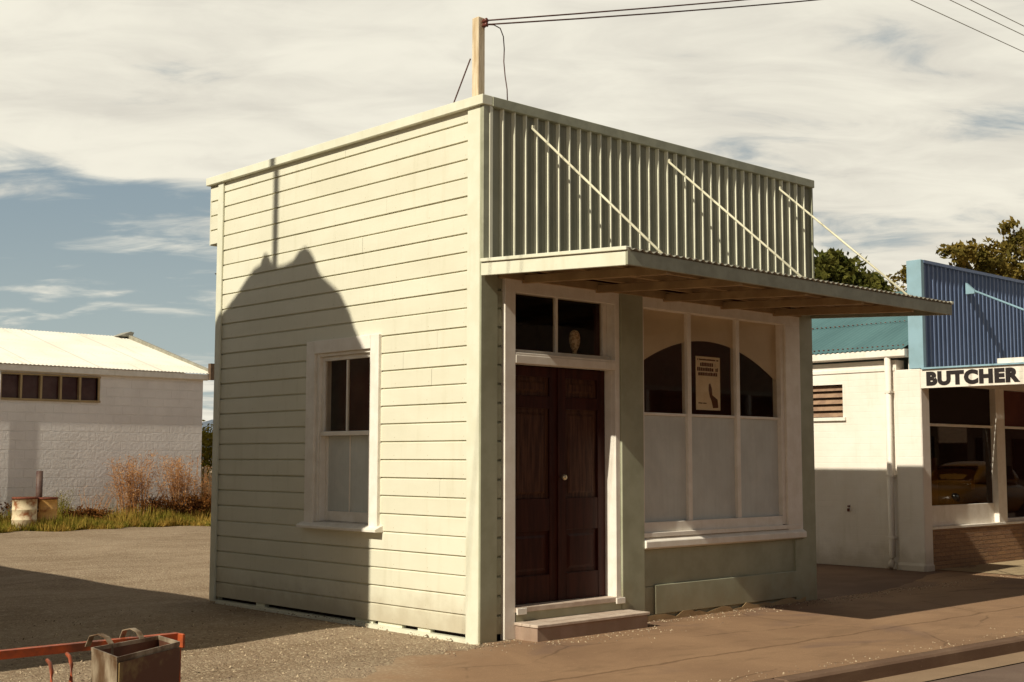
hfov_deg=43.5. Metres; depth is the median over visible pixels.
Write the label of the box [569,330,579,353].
oval ornament
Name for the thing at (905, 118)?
sky
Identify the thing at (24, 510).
oil drum
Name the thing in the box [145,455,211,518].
dry weed
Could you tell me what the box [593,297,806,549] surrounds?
display window
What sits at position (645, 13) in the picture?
power wire
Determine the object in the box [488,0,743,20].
power wire
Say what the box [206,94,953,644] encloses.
weatherboard shop
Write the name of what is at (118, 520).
grass
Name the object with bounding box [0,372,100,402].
strip window
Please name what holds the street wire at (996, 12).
attached to the power pole
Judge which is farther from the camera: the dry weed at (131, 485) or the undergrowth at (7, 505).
the dry weed at (131, 485)
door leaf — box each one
[515,365,559,604]
[560,368,604,599]
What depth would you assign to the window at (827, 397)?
17.76 m
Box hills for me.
[202,420,212,432]
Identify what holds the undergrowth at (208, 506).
on the gravel yard at (69, 577)
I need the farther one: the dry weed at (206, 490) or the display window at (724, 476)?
the dry weed at (206, 490)
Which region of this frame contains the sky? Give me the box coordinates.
[0,0,1023,421]
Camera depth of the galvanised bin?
3.84 m
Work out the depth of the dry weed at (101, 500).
27.61 m
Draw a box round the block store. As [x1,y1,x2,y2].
[0,328,213,518]
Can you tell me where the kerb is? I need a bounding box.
[754,635,1023,681]
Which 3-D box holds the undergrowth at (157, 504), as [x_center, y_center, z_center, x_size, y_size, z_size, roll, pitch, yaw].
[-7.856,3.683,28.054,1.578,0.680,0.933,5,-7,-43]
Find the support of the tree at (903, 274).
on the gravel yard at (69, 577)
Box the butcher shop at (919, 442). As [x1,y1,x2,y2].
[812,259,1023,571]
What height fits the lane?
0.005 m
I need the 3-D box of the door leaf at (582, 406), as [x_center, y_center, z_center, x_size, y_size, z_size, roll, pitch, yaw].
[0.611,1.221,11.036,0.585,1.953,0.102,5,-7,-43]
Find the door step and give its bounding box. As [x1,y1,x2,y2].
[514,609,649,641]
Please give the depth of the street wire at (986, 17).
14.97 m
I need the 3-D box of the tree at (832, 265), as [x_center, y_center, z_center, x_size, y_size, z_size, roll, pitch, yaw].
[8.667,1.087,35.156,6.262,7.557,2.754,5,-7,-43]
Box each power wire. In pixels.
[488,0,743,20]
[488,0,816,24]
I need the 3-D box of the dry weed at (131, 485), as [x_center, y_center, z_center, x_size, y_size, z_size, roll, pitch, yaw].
[-8.126,3.206,28.147,1.839,1.642,0.992,5,-7,-43]
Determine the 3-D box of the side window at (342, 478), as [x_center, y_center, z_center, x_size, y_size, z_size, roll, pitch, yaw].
[-1.431,0.839,11.572,0.395,1.900,1.300,5,-7,-43]
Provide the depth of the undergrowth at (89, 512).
26.96 m
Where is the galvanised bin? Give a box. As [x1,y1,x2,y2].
[85,628,179,681]
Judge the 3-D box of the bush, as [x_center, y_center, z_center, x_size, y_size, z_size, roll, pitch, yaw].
[-7.711,3.398,33.409,2.622,2.699,1.693,4,-7,-37]
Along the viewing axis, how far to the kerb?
9.21 m
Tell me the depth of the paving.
16.78 m
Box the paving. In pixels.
[938,559,1023,574]
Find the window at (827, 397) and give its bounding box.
[813,382,845,420]
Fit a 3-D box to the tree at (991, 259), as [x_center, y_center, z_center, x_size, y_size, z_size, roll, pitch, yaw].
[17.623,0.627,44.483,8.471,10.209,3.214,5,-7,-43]
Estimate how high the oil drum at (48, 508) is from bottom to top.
0.630 m
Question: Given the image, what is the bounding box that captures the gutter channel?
[864,651,1023,681]
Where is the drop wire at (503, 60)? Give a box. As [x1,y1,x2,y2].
[494,25,507,99]
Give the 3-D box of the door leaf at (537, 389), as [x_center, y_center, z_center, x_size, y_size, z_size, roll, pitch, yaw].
[0.159,1.185,10.648,0.621,1.953,0.052,5,-7,-43]
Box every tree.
[814,247,895,291]
[886,265,906,291]
[936,215,1023,280]
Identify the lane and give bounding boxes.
[817,563,942,598]
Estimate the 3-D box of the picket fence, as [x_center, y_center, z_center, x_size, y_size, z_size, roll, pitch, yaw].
[-7.253,3.687,31.756,1.400,1.300,0.160,5,-7,-43]
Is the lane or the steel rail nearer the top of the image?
the lane
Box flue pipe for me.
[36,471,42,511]
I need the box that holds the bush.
[201,420,212,492]
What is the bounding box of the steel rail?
[0,632,184,681]
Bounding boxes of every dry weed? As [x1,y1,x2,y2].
[53,490,77,520]
[79,486,136,517]
[101,450,172,515]
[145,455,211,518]
[192,474,211,498]
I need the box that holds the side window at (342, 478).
[296,334,383,532]
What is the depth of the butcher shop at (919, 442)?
17.34 m
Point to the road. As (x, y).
(1012, 673)
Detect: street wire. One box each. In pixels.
[911,0,1023,51]
[950,0,1023,35]
[971,0,1023,25]
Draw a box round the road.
[928,662,1023,681]
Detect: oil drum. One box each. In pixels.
[11,497,37,529]
[37,497,57,524]
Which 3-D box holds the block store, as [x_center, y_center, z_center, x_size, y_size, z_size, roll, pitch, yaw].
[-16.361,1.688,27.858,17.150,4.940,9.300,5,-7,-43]
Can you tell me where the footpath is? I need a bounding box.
[328,570,1023,681]
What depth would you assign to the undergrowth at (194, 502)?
28.48 m
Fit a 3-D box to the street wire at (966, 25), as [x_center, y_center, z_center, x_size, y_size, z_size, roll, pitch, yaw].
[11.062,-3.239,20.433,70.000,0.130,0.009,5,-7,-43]
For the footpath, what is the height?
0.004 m
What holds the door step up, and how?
on the footpath
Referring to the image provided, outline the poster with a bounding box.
[695,356,719,410]
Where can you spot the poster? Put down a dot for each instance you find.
(707, 383)
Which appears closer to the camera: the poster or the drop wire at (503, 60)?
the drop wire at (503, 60)
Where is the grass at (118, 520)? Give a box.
[0,495,210,532]
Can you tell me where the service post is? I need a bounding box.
[453,16,488,102]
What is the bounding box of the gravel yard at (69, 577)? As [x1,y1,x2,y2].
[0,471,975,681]
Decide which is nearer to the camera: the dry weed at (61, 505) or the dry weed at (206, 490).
the dry weed at (61, 505)
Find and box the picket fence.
[200,466,211,500]
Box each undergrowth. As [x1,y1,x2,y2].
[0,501,11,516]
[63,505,113,521]
[119,494,186,517]
[167,492,210,519]
[195,497,210,515]

